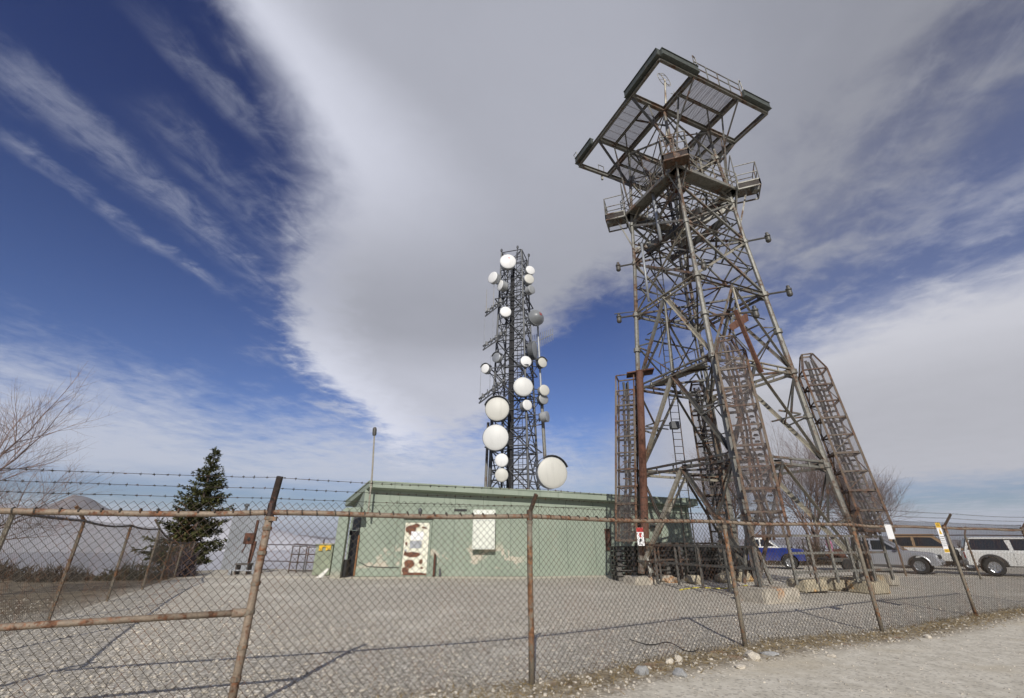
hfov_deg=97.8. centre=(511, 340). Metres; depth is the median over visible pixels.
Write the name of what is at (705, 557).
pallet
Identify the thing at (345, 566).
black bin
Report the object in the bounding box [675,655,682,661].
rock
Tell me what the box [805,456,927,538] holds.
bare tree
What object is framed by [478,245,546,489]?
antenna tower
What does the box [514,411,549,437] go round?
microwave dish
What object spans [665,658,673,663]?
rock
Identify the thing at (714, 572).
pallet
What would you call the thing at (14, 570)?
shrub
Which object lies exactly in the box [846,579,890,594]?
concrete block
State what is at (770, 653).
rock
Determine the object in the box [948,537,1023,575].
off road wagon
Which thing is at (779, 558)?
pickup truck
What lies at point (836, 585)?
concrete block
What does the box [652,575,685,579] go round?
pallet
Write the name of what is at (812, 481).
bare tree
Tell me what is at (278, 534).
fog
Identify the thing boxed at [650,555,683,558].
pallet
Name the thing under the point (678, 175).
lattice tower
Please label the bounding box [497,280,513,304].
microwave dish
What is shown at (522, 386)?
microwave dish
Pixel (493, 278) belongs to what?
microwave dish
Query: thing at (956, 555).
wire fence
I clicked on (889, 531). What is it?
sign
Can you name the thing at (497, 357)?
microwave dish
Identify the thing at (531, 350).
microwave dish
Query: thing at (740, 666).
rock
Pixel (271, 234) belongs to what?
sky
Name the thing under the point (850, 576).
concrete block
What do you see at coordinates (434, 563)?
bollard
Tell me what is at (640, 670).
rock
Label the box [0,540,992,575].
fog
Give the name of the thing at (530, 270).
microwave dish
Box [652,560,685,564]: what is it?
pallet
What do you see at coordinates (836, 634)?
dead grass
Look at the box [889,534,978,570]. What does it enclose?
station wagon
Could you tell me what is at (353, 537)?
door
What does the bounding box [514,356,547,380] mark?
microwave dish
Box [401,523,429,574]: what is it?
door
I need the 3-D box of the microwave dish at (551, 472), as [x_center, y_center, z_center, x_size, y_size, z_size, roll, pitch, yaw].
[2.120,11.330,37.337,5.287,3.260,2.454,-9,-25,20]
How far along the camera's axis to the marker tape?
16.23 m
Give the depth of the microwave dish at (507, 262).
47.17 m
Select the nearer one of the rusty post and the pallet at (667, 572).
the pallet at (667, 572)
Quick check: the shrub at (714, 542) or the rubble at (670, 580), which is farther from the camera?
the shrub at (714, 542)
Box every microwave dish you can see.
[480,363,506,390]
[482,424,508,452]
[484,395,510,432]
[488,272,510,297]
[490,468,507,487]
[491,351,507,374]
[491,453,507,479]
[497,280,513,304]
[498,307,510,330]
[500,254,515,279]
[513,377,532,408]
[514,285,534,306]
[514,310,543,337]
[514,341,537,367]
[514,356,531,381]
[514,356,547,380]
[514,395,547,417]
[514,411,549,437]
[516,266,534,286]
[516,274,533,296]
[516,400,531,425]
[517,385,549,410]
[529,455,567,489]
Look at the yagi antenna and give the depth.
44.61 m
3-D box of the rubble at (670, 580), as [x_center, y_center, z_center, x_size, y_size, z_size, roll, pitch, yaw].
[6.536,9.910,18.603,0.626,0.310,0.790,13,-27,-26]
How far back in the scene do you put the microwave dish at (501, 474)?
37.59 m
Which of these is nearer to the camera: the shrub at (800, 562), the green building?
the green building
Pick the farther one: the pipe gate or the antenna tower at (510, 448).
the antenna tower at (510, 448)
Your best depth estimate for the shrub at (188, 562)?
21.01 m
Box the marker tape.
[680,585,747,590]
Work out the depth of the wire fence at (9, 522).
10.23 m
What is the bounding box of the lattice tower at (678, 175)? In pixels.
[573,47,895,591]
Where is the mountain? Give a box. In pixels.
[43,495,110,509]
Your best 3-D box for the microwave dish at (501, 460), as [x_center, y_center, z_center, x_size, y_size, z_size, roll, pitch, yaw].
[-0.933,11.111,38.696,2.135,2.403,1.994,0,-24,0]
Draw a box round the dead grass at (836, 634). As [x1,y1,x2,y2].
[371,604,1023,697]
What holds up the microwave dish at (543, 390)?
attached to the antenna tower at (510, 448)
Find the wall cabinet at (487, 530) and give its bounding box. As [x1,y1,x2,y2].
[472,510,494,548]
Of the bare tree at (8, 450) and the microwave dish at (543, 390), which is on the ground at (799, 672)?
the bare tree at (8, 450)
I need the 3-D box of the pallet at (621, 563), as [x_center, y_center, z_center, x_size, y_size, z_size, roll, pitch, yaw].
[5.239,9.793,19.712,1.597,0.169,1.150,2,-24,-5]
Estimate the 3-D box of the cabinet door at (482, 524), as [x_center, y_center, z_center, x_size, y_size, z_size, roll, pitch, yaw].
[-1.402,9.618,22.235,1.000,1.220,0.023,2,-24,-3]
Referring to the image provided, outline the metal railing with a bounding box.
[801,539,850,576]
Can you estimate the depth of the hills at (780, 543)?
10025.31 m
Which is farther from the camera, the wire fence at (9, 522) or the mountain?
the mountain
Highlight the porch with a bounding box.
[330,507,361,577]
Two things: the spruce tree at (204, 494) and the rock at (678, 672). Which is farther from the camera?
the spruce tree at (204, 494)
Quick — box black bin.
[342,559,350,576]
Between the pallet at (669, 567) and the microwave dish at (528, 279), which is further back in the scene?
the microwave dish at (528, 279)
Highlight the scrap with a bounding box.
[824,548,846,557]
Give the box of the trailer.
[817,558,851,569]
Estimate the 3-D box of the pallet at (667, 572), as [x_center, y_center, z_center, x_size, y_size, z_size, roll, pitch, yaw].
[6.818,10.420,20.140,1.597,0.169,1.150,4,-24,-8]
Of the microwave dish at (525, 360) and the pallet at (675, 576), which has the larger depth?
the microwave dish at (525, 360)
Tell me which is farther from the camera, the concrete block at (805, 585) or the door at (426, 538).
the door at (426, 538)
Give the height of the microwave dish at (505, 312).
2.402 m
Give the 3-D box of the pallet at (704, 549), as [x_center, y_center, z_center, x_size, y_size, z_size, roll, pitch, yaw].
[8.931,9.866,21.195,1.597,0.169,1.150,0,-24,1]
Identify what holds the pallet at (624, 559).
on the pallet at (621, 563)
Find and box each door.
[348,517,360,575]
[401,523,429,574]
[473,521,493,547]
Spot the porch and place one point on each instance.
(344, 535)
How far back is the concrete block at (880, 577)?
17.33 m
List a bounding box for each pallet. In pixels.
[608,546,647,550]
[609,555,650,560]
[609,560,646,565]
[609,570,651,575]
[610,551,637,555]
[610,565,647,570]
[611,575,623,580]
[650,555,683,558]
[651,551,683,554]
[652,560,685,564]
[652,565,685,569]
[652,570,684,574]
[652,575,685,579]
[655,546,682,550]
[681,560,722,564]
[682,547,715,550]
[683,551,717,555]
[683,565,723,569]
[684,569,720,574]
[685,556,720,560]
[685,574,714,579]
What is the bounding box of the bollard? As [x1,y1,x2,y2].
[432,554,435,576]
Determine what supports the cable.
on the ground at (799, 672)
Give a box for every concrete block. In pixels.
[623,575,656,584]
[723,571,753,581]
[737,585,800,603]
[785,577,827,592]
[813,576,847,590]
[841,575,864,579]
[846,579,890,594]
[876,573,899,585]
[876,575,885,580]
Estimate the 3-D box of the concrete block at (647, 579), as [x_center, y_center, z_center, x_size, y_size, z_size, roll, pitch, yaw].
[5.115,9.631,17.911,1.021,0.376,0.919,9,-25,-20]
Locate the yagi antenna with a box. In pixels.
[532,328,552,341]
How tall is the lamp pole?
4.382 m
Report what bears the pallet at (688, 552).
on the pallet at (705, 557)
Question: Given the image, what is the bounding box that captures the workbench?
[228,563,262,574]
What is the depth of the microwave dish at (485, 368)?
41.93 m
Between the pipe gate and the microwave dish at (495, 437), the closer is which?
the pipe gate
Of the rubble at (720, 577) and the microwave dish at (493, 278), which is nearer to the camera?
the rubble at (720, 577)
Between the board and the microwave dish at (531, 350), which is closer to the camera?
the board
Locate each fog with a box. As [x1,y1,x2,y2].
[0,504,347,552]
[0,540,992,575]
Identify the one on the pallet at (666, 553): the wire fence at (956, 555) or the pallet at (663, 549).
the pallet at (663, 549)
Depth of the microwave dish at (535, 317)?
43.97 m
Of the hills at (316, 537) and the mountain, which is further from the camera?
the hills at (316, 537)
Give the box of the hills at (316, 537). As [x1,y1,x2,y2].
[299,535,334,539]
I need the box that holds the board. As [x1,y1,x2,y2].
[316,568,328,577]
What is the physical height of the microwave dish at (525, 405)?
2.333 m
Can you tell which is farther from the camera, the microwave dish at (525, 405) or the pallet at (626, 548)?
the microwave dish at (525, 405)
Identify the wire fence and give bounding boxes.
[0,467,1023,697]
[0,505,195,638]
[894,526,1023,578]
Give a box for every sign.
[636,528,644,545]
[884,524,894,538]
[934,522,949,552]
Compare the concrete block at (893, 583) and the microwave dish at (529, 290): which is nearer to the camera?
the concrete block at (893, 583)
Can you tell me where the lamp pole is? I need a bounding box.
[367,427,376,511]
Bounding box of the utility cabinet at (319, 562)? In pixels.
[312,544,334,574]
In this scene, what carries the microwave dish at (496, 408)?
attached to the antenna tower at (510, 448)
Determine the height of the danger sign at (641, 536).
0.620 m
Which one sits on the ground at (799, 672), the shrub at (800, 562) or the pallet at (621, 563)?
the shrub at (800, 562)
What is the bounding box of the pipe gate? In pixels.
[264,540,324,571]
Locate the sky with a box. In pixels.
[0,0,1023,541]
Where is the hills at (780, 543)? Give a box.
[738,536,961,545]
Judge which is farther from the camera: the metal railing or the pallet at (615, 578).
the metal railing
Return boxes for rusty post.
[241,520,258,562]
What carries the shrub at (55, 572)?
on the ground at (799, 672)
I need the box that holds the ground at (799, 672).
[0,562,1023,697]
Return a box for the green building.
[345,480,697,576]
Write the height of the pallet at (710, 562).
0.169 m
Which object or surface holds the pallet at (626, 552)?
on the pallet at (624, 559)
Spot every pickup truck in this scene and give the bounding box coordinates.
[740,538,809,569]
[825,538,945,573]
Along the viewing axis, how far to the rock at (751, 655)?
6.63 m
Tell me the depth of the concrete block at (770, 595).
12.94 m
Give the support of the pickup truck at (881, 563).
on the ground at (799, 672)
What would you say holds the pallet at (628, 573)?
on the pallet at (615, 578)
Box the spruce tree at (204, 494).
[131,447,235,571]
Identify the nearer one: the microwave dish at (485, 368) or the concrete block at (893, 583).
the concrete block at (893, 583)
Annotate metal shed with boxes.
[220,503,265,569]
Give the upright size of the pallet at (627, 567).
0.169 m
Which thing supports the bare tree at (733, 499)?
on the ground at (799, 672)
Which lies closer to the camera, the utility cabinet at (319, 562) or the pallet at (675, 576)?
the pallet at (675, 576)
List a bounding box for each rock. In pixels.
[634,665,648,675]
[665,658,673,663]
[673,668,687,677]
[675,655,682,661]
[735,664,745,668]
[743,650,760,660]
[760,651,779,655]
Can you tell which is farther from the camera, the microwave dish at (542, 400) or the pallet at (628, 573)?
the microwave dish at (542, 400)
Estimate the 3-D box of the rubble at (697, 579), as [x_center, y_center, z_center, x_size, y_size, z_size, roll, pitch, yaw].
[7.447,9.767,18.282,0.754,0.368,0.758,11,-26,-24]
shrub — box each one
[0,557,38,580]
[14,562,95,582]
[93,556,166,580]
[164,537,205,576]
[692,534,759,561]
[765,537,840,565]
[946,542,1014,566]
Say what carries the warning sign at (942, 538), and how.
attached to the wire fence at (247, 613)
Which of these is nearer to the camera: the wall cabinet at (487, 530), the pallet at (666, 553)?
the pallet at (666, 553)
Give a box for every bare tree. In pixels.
[0,361,123,539]
[667,416,771,535]
[740,414,868,563]
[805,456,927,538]
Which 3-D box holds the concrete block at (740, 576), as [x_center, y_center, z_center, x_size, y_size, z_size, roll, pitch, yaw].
[10.271,10.520,19.995,1.234,0.376,1.015,10,-26,-20]
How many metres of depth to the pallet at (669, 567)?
19.71 m
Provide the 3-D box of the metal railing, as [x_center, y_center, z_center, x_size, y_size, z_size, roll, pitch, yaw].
[15.759,10.756,22.167,2.380,1.704,0.069,0,-24,0]
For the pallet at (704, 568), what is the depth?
20.39 m
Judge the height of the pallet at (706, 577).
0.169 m
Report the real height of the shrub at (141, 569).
1.090 m
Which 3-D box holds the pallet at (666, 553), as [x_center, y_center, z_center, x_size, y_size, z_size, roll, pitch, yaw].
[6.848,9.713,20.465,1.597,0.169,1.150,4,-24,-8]
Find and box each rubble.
[659,575,677,582]
[685,575,700,583]
[714,572,731,582]
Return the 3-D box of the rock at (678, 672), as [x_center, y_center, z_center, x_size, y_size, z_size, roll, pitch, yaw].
[2.211,4.376,5.906,0.149,0.098,0.236,7,-25,-15]
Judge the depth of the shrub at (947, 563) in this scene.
31.61 m
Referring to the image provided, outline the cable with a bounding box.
[630,639,696,651]
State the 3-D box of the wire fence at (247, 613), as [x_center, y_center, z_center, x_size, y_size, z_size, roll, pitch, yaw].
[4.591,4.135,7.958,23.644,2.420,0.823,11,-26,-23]

